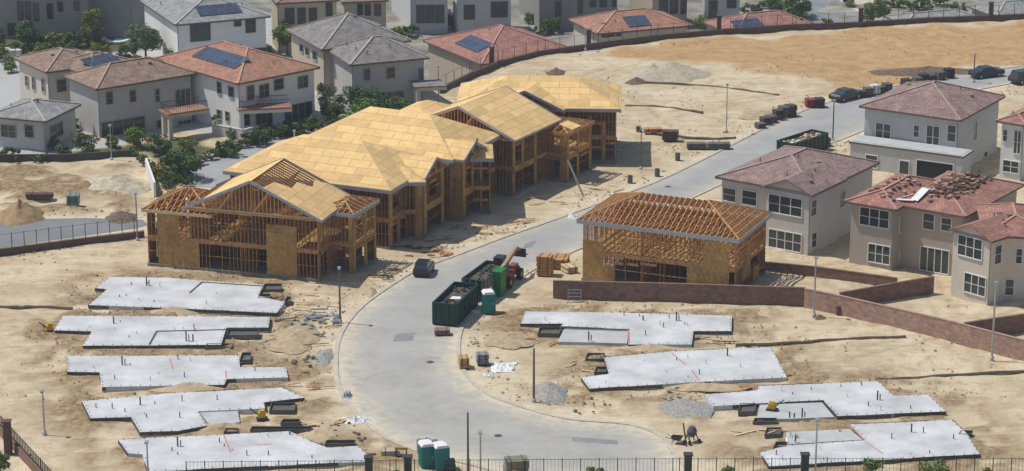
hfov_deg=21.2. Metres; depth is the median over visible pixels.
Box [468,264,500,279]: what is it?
scrap heap
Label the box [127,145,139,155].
hedge shrub
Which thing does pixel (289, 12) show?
window
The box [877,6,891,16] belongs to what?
shrub
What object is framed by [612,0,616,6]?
window
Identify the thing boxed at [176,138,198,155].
shrub
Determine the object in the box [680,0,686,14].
window
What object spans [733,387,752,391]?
loose board
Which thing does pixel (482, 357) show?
sack pallet
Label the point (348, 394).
plastic sheet
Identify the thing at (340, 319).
street lamp
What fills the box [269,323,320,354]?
dirt mound
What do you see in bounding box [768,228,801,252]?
window
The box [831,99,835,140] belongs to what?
bare pole
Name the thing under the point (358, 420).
plastic sheet
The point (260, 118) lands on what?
door
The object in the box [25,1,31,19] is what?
window
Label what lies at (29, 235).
side road
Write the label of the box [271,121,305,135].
shrub
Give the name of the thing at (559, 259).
lumber stack
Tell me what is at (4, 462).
shrub
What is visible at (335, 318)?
block pile
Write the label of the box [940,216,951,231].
window
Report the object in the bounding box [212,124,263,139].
garden wall
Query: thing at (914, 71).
rubble heap
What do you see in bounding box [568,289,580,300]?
metal rack
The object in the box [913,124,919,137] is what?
window
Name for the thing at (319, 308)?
loose board
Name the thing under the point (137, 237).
street lamp
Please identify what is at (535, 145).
framed house
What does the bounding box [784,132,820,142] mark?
scrap heap
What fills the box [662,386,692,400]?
block pile
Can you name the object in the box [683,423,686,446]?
leaning board
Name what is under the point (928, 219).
window
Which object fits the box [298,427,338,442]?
dirt mound
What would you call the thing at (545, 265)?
lumber stack
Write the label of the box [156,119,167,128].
door
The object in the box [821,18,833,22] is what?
shrub
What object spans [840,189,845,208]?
window
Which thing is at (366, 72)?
window
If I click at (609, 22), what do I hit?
house
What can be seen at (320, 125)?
hedge shrub
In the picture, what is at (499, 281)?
portable toilet
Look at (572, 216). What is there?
plastic sheet
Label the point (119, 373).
foundation slab
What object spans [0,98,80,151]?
house
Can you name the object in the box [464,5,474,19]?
window
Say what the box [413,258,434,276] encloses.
parked car
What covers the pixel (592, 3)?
window
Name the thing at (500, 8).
window
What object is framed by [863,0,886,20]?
garden tree
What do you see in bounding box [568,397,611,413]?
block pile
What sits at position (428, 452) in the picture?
door
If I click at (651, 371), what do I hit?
foundation slab
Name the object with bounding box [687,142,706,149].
material bundle
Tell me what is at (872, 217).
window
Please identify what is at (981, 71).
parked car
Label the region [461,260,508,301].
dumpster
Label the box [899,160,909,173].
door
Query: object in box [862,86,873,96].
tile pallet
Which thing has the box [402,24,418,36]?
shrub
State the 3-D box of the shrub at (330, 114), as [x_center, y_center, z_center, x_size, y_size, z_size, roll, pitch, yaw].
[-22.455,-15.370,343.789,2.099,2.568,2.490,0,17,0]
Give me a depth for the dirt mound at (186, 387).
251.08 m
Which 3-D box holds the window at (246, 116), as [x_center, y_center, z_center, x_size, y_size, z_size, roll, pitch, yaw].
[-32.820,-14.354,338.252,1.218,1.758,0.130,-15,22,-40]
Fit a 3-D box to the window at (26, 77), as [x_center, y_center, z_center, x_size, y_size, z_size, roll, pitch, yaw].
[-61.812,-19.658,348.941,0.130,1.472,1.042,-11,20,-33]
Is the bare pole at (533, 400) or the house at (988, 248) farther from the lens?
the house at (988, 248)
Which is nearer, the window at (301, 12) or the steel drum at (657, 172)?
the steel drum at (657, 172)
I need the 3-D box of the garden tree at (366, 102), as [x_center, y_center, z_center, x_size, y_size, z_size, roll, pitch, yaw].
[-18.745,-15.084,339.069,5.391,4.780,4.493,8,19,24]
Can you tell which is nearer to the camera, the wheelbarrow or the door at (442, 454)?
the door at (442, 454)
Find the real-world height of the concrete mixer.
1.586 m
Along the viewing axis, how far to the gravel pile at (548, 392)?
249.53 m
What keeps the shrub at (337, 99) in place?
on the ground
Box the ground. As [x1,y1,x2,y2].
[0,0,1023,470]
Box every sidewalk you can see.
[183,121,327,185]
[839,0,886,20]
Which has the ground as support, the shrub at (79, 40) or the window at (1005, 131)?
the shrub at (79, 40)
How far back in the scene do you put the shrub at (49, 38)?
383.03 m
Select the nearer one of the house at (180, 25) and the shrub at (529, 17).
the house at (180, 25)
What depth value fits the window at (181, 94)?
342.29 m
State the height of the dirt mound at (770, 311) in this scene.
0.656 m
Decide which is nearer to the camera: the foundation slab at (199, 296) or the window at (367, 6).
the foundation slab at (199, 296)
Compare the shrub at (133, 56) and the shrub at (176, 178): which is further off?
the shrub at (133, 56)
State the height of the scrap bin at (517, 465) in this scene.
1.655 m
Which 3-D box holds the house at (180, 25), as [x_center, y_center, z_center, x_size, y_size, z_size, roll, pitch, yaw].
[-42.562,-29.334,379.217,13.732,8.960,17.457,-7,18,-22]
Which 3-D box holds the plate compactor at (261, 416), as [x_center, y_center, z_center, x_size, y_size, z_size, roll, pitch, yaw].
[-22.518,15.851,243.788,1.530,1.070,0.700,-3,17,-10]
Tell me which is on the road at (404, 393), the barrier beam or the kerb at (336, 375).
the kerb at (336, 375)
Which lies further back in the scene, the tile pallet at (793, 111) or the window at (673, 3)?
the window at (673, 3)
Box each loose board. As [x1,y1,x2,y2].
[274,317,298,320]
[311,308,327,309]
[712,340,736,341]
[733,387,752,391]
[734,430,755,435]
[758,429,786,430]
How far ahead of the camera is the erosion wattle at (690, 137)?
336.26 m
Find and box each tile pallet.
[434,327,449,335]
[754,121,765,128]
[759,115,771,125]
[764,114,777,122]
[772,108,783,119]
[778,105,791,116]
[784,103,796,117]
[804,97,815,107]
[814,96,824,107]
[859,89,868,97]
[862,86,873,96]
[869,83,880,94]
[880,85,886,93]
[881,82,892,91]
[900,78,911,84]
[912,76,922,80]
[918,73,929,80]
[929,73,936,80]
[934,70,945,80]
[943,67,954,78]
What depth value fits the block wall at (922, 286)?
275.82 m
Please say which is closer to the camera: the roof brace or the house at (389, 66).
the roof brace
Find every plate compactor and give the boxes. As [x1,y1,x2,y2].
[38,321,53,331]
[250,408,267,420]
[766,399,783,411]
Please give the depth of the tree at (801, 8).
432.57 m
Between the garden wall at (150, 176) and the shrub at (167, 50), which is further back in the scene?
the shrub at (167, 50)
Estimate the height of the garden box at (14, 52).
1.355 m
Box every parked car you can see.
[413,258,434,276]
[829,87,862,101]
[968,65,1004,78]
[1008,68,1023,84]
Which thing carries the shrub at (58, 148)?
on the ground
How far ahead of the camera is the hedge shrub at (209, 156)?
326.58 m
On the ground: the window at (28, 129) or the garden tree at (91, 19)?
the garden tree at (91, 19)
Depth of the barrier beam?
234.87 m
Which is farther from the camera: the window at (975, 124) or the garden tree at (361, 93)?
the garden tree at (361, 93)
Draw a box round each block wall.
[0,217,144,255]
[553,280,805,306]
[765,261,897,285]
[804,288,1023,360]
[839,276,934,302]
[964,313,1023,334]
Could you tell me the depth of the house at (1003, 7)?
416.48 m
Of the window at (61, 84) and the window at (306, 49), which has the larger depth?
the window at (306, 49)
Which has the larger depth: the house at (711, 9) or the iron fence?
the house at (711, 9)
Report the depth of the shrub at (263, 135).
332.73 m
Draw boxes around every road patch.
[393,333,415,341]
[523,241,535,248]
[572,437,617,444]
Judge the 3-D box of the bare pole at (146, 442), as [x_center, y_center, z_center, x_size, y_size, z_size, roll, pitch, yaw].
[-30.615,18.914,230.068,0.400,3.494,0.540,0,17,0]
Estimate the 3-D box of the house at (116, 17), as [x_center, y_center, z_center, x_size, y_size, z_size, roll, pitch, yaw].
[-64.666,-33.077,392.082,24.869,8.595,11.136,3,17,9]
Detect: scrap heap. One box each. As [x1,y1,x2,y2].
[440,285,472,303]
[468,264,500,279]
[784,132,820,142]
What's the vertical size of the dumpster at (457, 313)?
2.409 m
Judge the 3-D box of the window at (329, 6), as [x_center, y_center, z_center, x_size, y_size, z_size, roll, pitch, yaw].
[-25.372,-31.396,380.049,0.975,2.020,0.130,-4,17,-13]
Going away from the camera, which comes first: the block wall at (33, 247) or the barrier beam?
the barrier beam
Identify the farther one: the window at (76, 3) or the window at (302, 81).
the window at (76, 3)
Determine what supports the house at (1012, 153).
on the ground
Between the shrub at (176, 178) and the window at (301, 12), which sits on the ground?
the shrub at (176, 178)
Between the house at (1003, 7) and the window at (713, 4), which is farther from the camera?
the window at (713, 4)
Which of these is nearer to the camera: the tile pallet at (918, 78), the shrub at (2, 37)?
the tile pallet at (918, 78)
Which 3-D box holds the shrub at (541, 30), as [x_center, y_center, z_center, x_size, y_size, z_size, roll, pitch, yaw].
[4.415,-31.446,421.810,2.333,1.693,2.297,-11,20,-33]
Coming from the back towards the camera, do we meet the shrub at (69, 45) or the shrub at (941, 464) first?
the shrub at (69, 45)
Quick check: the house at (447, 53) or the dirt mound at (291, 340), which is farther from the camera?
the house at (447, 53)
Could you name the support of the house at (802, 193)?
on the ground
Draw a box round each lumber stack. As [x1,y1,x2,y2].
[25,191,53,199]
[536,253,553,276]
[553,253,569,269]
[561,262,577,273]
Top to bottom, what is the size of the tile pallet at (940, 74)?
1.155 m
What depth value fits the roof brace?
301.10 m
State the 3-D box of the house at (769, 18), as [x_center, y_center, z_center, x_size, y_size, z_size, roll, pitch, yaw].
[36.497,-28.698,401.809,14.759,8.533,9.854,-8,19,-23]
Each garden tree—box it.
[81,7,103,41]
[123,22,165,56]
[272,21,291,54]
[340,84,360,112]
[344,96,376,117]
[351,86,390,107]
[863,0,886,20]
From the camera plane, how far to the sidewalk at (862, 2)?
445.12 m
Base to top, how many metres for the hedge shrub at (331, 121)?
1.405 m
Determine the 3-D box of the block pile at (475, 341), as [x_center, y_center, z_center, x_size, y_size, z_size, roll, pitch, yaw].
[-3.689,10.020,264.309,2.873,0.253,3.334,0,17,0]
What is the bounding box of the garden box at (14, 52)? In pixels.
[1,47,22,58]
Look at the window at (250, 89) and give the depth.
337.89 m
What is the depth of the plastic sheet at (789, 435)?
239.01 m
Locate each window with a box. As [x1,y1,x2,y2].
[0,124,16,137]
[17,1,23,19]
[24,75,28,87]
[24,124,33,137]
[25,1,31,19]
[31,76,35,90]
[33,2,38,21]
[41,78,45,92]
[46,3,52,18]
[50,120,63,139]
[56,78,66,92]
[57,1,62,11]
[73,1,79,10]
[105,91,113,104]
[129,89,136,102]
[154,88,160,102]
[175,88,190,106]
[190,23,210,41]
[216,81,221,94]
[216,109,221,119]
[225,110,229,121]
[228,85,234,98]
[234,20,241,26]
[244,114,249,126]
[245,19,255,32]
[246,84,254,100]
[259,83,269,98]
[273,77,283,90]
[285,7,294,24]
[297,7,305,24]
[297,74,308,88]
[299,43,303,53]
[305,47,308,56]
[308,7,316,21]
[312,50,316,61]
[325,2,332,16]
[357,4,362,14]
[363,68,370,80]
[364,4,370,15]
[374,4,380,15]
[386,67,395,78]
[416,5,424,22]
[418,67,423,79]
[425,5,433,22]
[435,5,444,22]
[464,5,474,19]
[491,1,507,17]
[555,1,561,17]
[577,0,582,13]
[589,0,595,6]
[599,0,606,6]
[601,33,621,38]
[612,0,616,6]
[659,0,667,12]
[670,0,677,14]
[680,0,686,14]
[708,0,717,18]
[722,186,736,202]
[727,0,736,7]
[741,189,757,206]
[768,193,802,217]
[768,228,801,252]
[810,198,816,216]
[811,231,816,248]
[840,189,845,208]
[859,206,889,229]
[865,154,877,168]
[867,243,890,265]
[875,122,891,138]
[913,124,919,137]
[922,212,934,230]
[925,124,939,144]
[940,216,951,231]
[946,124,956,142]
[957,233,982,260]
[963,272,986,297]
[972,120,977,140]
[983,150,987,158]
[994,243,1002,264]
[1002,129,1007,141]
[1002,159,1019,174]
[1004,278,1014,295]
[1013,130,1021,154]
[1015,248,1022,263]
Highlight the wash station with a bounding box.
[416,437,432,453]
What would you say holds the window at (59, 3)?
in the house at (116, 17)
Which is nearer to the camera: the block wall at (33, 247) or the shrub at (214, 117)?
the block wall at (33, 247)
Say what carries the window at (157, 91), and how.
in the house at (147, 93)
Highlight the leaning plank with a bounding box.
[567,160,583,195]
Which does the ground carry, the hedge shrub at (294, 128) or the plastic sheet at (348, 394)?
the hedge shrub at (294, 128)
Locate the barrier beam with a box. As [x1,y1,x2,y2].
[395,447,407,456]
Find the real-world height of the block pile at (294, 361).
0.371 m
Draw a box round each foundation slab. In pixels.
[54,315,270,349]
[67,352,287,391]
[82,388,304,436]
[88,276,290,316]
[118,426,367,470]
[520,311,731,346]
[581,346,786,391]
[705,381,945,424]
[760,419,979,468]
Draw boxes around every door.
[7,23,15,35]
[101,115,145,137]
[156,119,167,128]
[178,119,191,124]
[255,113,272,126]
[284,100,312,122]
[371,90,403,99]
[424,447,432,467]
[438,449,446,469]
[486,295,493,312]
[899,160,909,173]
[919,245,949,274]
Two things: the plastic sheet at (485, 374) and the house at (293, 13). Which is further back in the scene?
the house at (293, 13)
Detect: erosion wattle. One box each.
[0,305,72,309]
[625,105,703,112]
[643,81,778,95]
[653,132,735,139]
[736,335,905,346]
[875,370,1023,378]
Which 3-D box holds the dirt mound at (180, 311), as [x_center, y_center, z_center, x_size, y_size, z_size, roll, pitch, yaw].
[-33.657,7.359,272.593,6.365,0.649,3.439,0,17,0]
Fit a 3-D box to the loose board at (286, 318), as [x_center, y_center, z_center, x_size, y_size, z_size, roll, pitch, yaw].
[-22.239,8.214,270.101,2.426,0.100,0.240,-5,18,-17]
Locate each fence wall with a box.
[0,416,50,470]
[440,1,1023,93]
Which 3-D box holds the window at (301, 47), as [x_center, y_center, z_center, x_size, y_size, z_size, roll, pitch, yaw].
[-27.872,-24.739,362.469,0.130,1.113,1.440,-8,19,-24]
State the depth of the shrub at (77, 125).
339.94 m
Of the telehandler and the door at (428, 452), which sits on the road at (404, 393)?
the telehandler
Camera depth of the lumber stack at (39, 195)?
310.59 m
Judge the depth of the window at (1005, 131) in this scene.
318.27 m
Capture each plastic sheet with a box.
[326,308,334,315]
[338,416,372,423]
[341,390,351,399]
[482,372,492,376]
[489,361,516,372]
[568,213,576,218]
[785,428,798,441]
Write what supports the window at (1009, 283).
in the house at (988, 248)
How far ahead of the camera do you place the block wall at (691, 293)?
275.12 m
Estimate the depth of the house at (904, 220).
285.47 m
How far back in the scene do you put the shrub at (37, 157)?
325.72 m
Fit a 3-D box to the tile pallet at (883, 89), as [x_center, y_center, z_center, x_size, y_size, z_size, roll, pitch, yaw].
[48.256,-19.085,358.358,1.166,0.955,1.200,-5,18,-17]
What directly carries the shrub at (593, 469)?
on the ground
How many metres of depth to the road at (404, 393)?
256.18 m
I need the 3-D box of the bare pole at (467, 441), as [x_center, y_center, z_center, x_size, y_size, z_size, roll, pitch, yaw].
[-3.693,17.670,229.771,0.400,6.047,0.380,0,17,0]
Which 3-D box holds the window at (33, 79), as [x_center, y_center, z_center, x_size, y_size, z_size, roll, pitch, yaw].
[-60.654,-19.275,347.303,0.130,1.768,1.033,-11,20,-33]
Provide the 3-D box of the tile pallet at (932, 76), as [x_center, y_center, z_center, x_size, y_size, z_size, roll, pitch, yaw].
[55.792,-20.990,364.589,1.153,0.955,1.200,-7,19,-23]
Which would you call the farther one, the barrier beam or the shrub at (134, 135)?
the shrub at (134, 135)
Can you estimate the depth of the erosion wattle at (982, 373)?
254.86 m
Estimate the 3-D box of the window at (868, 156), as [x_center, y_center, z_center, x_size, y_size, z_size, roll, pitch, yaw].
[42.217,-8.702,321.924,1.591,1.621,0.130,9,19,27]
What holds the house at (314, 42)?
on the ground
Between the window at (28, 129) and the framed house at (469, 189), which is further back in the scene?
the window at (28, 129)
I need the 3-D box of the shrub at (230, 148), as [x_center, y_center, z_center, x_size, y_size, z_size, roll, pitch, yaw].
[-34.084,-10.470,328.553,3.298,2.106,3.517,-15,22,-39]
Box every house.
[0,0,144,39]
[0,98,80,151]
[13,47,130,101]
[63,56,209,139]
[139,0,270,55]
[141,158,379,282]
[154,41,319,128]
[223,134,448,249]
[271,0,388,52]
[285,12,411,95]
[309,106,501,221]
[328,35,446,105]
[391,0,447,33]
[401,86,594,196]
[423,24,567,83]
[453,0,510,32]
[456,75,620,163]
[519,0,616,29]
[569,8,692,44]
[576,192,772,284]
[630,0,686,21]
[702,0,739,25]
[702,10,814,29]
[715,145,879,255]
[844,171,1023,275]
[849,80,1005,178]
[885,7,977,19]
[947,202,1023,305]
[967,0,1023,14]
[995,108,1023,180]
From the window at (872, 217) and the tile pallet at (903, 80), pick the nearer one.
the window at (872, 217)
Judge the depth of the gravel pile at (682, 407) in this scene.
246.18 m
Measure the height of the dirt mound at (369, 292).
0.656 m
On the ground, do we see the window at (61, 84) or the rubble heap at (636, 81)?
the rubble heap at (636, 81)
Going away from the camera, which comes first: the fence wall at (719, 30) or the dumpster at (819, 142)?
the dumpster at (819, 142)
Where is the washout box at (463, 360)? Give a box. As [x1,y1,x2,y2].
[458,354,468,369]
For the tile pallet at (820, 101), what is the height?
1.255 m
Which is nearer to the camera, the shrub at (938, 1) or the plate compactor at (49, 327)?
the plate compactor at (49, 327)
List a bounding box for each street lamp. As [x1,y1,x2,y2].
[40,389,46,435]
[134,192,138,240]
[337,266,341,323]
[437,65,439,101]
[812,256,817,316]
[990,281,997,360]
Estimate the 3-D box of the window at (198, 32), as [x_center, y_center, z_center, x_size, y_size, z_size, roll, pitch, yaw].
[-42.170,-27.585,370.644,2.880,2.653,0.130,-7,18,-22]
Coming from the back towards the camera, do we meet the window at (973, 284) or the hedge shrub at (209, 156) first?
the hedge shrub at (209, 156)
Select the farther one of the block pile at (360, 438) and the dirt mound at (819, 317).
the dirt mound at (819, 317)
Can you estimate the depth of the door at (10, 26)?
388.81 m
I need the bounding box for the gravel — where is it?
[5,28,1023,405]
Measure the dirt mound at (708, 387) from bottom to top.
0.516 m
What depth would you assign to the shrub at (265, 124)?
337.34 m
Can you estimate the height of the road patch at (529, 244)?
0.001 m
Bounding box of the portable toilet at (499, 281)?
[492,267,506,295]
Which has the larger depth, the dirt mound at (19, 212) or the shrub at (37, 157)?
the shrub at (37, 157)
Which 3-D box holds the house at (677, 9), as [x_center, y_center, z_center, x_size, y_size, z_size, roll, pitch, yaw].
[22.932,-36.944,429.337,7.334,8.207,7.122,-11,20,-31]
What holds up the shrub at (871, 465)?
on the ground
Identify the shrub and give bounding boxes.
[0,28,5,44]
[0,44,8,59]
[0,147,20,160]
[0,451,10,470]
[1,55,17,72]
[6,42,25,52]
[14,19,41,45]
[21,43,40,53]
[30,153,48,161]
[32,31,45,43]
[32,41,48,52]
[39,31,71,45]
[47,136,59,148]
[52,41,75,47]
[54,143,71,153]
[64,30,87,46]
[70,131,99,152]
[76,118,80,128]
[80,25,93,45]
[89,38,110,50]
[104,134,118,147]
[115,43,137,57]
[123,126,146,145]
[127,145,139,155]
[131,54,141,58]
[136,154,149,165]
[144,133,172,155]
[149,161,157,171]
[152,161,164,178]
[157,169,181,190]
[159,150,206,178]
[163,47,172,54]
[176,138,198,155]
[180,175,193,184]
[202,149,217,159]
[210,115,221,124]
[214,139,242,156]
[225,127,236,138]
[235,138,245,145]
[240,127,272,145]
[244,135,258,144]
[258,44,276,53]
[259,122,275,132]
[268,128,279,139]
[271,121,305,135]
[286,126,298,134]
[299,114,319,124]
[299,123,309,129]
[306,121,316,130]
[316,82,337,104]
[316,119,327,128]
[319,101,345,117]
[325,103,340,119]
[326,118,338,124]
[331,93,346,109]
[377,96,405,109]
[390,26,408,36]
[397,98,413,107]
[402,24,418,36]
[448,14,453,28]
[523,11,533,23]
[532,26,547,34]
[539,17,562,33]
[586,466,603,470]
[693,14,708,27]
[721,465,734,470]
[740,2,762,12]
[759,0,780,7]
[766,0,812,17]
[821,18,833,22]
[843,0,853,6]
[863,457,884,470]
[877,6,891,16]
[884,0,902,6]
[902,0,933,9]
[917,458,951,470]
[932,0,949,4]
[944,1,966,10]
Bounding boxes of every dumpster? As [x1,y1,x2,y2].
[432,281,477,326]
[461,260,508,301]
[776,129,828,149]
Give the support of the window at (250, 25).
in the house at (180, 25)
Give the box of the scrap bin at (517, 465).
[503,455,528,470]
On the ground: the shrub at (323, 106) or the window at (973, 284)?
the shrub at (323, 106)
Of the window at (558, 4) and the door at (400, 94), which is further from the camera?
the window at (558, 4)
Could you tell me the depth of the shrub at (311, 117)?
340.99 m
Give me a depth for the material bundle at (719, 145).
331.16 m
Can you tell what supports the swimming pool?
on the ground
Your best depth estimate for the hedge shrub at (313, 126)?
339.54 m
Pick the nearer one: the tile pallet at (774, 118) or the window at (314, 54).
the tile pallet at (774, 118)
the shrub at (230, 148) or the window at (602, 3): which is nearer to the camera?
the shrub at (230, 148)
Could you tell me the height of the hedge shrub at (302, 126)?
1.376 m
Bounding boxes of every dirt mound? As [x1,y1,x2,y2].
[0,198,44,225]
[86,174,150,194]
[105,210,137,223]
[149,382,223,392]
[150,306,199,315]
[197,422,263,431]
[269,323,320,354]
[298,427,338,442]
[364,287,376,297]
[483,331,535,349]
[610,344,683,351]
[629,64,663,81]
[637,60,711,82]
[660,382,740,391]
[739,110,772,120]
[758,306,781,317]
[812,314,825,319]
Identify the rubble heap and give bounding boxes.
[545,67,565,75]
[625,77,646,84]
[868,66,968,75]
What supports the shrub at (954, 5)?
on the ground
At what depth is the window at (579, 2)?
425.67 m
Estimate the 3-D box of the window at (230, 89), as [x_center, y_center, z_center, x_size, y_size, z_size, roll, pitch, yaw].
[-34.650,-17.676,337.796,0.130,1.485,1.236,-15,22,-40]
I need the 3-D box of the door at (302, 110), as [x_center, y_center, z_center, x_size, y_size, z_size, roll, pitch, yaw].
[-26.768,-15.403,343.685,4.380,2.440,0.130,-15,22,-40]
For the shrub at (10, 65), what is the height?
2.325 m
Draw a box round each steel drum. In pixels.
[627,175,632,183]
[655,168,659,176]
[675,152,679,160]
[836,306,840,315]
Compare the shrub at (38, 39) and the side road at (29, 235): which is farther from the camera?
the shrub at (38, 39)
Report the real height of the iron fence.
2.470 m
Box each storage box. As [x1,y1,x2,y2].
[66,193,79,205]
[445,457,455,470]
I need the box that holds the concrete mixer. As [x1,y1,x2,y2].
[686,425,700,445]
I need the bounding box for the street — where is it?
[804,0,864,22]
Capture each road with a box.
[0,218,146,246]
[195,128,318,186]
[338,67,1023,470]
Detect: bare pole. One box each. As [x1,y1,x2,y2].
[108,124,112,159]
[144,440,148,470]
[467,412,468,470]
[478,431,481,470]
[532,348,535,402]
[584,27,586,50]
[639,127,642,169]
[725,83,728,132]
[814,418,819,470]
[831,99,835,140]
[972,53,976,82]
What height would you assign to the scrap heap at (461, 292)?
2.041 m
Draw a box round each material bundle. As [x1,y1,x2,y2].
[643,127,662,133]
[662,129,678,141]
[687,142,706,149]
[707,141,730,149]
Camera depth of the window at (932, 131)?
321.00 m
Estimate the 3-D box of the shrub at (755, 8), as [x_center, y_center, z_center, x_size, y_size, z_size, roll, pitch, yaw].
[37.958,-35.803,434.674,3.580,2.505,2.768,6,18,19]
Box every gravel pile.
[312,349,333,365]
[532,381,567,403]
[657,398,714,418]
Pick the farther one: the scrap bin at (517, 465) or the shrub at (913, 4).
the shrub at (913, 4)
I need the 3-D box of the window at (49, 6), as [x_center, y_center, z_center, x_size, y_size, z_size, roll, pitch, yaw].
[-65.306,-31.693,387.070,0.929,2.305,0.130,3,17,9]
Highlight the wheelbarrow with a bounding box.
[666,434,685,444]
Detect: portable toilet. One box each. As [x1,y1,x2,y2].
[418,437,433,468]
[433,439,449,470]
[481,287,495,314]
[492,267,506,295]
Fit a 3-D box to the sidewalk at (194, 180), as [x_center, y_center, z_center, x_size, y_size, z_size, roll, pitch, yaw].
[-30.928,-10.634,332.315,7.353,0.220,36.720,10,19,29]
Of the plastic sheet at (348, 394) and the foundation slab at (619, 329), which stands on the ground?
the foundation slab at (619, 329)
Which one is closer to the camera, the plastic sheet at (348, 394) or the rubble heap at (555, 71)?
the plastic sheet at (348, 394)
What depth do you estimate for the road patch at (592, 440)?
238.96 m
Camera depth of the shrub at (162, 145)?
328.12 m
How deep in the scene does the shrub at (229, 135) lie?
336.12 m
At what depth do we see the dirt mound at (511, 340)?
263.89 m
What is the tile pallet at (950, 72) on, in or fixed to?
on the road at (404, 393)
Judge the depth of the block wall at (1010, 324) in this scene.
265.66 m
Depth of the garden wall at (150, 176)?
315.48 m
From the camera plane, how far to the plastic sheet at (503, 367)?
256.75 m
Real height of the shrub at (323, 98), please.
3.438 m
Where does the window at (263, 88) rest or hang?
in the house at (238, 85)
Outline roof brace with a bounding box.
[468,138,477,160]
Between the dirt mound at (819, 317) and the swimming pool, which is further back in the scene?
the swimming pool
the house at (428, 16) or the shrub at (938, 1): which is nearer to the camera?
the house at (428, 16)
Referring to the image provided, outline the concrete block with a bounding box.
[381,447,399,456]
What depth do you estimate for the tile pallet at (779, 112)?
344.66 m
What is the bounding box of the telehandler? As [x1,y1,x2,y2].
[493,245,527,288]
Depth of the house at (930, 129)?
322.27 m
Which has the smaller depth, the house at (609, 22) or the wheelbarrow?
the wheelbarrow
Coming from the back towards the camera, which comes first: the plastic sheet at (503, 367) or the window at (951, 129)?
the window at (951, 129)
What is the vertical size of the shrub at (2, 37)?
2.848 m
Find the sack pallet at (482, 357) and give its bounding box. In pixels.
[476,351,488,365]
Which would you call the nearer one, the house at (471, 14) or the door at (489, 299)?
the door at (489, 299)
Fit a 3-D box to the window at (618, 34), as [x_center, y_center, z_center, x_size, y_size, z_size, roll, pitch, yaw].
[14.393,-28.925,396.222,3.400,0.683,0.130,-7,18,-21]
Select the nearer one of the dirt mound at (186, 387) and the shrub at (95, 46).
the dirt mound at (186, 387)
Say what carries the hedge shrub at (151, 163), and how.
on the ground
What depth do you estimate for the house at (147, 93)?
338.54 m
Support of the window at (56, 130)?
in the house at (35, 124)
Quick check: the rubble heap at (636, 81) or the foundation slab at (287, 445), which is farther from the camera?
the rubble heap at (636, 81)
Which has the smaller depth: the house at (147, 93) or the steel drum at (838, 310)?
the steel drum at (838, 310)
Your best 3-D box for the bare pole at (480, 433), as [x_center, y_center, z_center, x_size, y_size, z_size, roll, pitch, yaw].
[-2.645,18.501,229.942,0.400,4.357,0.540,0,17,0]
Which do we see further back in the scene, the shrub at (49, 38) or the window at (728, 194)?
the shrub at (49, 38)
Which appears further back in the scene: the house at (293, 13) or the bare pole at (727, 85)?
the house at (293, 13)
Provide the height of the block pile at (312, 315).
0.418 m
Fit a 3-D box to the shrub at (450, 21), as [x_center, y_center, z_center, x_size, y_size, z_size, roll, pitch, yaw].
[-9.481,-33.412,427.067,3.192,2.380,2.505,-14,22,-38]
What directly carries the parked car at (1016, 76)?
on the road at (404, 393)
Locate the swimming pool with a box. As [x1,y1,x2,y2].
[102,37,130,42]
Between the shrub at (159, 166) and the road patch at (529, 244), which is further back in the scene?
the shrub at (159, 166)
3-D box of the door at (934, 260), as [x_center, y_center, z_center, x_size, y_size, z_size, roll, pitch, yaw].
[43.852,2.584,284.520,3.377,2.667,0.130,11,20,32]
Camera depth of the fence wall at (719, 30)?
391.43 m
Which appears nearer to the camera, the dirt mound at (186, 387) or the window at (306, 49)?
the dirt mound at (186, 387)
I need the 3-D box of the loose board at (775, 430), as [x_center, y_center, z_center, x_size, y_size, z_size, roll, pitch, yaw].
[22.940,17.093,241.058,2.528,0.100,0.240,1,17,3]
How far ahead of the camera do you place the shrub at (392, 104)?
343.08 m
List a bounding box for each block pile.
[289,313,320,326]
[291,355,319,366]
[317,314,338,322]
[319,422,366,444]
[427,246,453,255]
[461,334,488,345]
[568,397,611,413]
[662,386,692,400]
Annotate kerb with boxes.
[334,65,1023,470]
[456,82,1014,466]
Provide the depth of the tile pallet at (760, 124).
340.78 m
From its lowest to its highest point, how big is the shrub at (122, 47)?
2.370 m
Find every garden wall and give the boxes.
[0,149,134,161]
[145,158,155,196]
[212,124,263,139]
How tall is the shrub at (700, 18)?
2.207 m
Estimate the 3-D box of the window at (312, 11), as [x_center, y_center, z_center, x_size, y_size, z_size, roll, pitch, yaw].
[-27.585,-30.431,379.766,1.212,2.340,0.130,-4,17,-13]
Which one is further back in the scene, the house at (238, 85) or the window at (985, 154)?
the house at (238, 85)
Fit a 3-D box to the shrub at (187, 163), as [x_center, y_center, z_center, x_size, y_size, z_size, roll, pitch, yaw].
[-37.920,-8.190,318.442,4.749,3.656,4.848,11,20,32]
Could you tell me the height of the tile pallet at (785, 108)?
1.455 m
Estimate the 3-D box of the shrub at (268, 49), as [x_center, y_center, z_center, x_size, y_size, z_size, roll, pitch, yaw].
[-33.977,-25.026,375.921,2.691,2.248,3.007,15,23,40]
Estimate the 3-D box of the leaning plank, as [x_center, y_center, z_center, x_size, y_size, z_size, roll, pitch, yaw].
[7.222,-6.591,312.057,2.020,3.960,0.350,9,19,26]
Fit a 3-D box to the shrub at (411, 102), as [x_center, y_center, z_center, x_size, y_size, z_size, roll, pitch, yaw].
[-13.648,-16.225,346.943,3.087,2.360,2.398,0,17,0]

